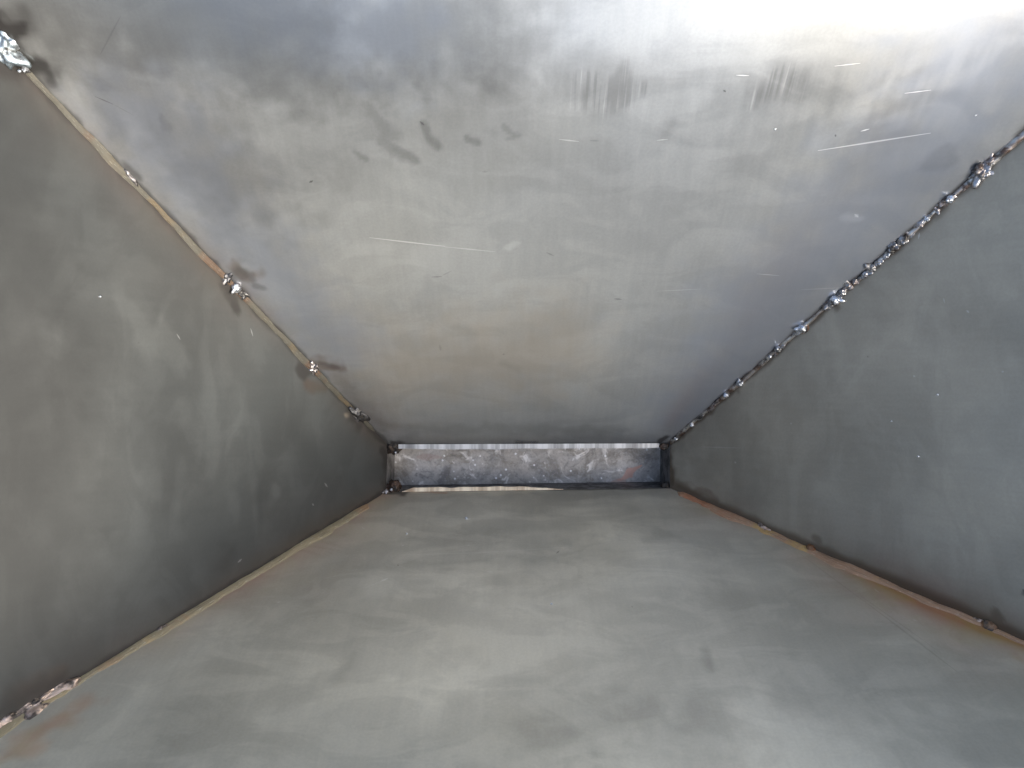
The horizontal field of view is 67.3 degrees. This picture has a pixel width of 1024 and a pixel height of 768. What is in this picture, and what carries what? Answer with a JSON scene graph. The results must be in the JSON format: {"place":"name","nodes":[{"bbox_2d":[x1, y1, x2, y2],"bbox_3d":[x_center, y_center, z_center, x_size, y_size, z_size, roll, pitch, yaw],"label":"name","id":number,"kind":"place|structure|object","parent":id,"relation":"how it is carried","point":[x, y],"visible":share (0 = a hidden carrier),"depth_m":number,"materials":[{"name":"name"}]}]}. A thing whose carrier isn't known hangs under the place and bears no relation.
{"place":"outdoors","nodes":[
{"label":"outdoors","id":0,"kind":"place"},
{"bbox_2d":[394,444,659,484],"bbox_3d":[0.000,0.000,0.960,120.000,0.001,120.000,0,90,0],"label":"ground","id":1,"kind":"structure","parent":0,"point":[479,466],"depth_m":0.96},
{"bbox_2d":[0,0,1023,767],"bbox_3d":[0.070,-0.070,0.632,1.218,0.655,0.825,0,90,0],"label":"hopper","id":2,"kind":"object","parent":1,"relation":"on","point":[282,282],"visible":1,"depth_m":0.64,"materials":[{"name":"metal"}]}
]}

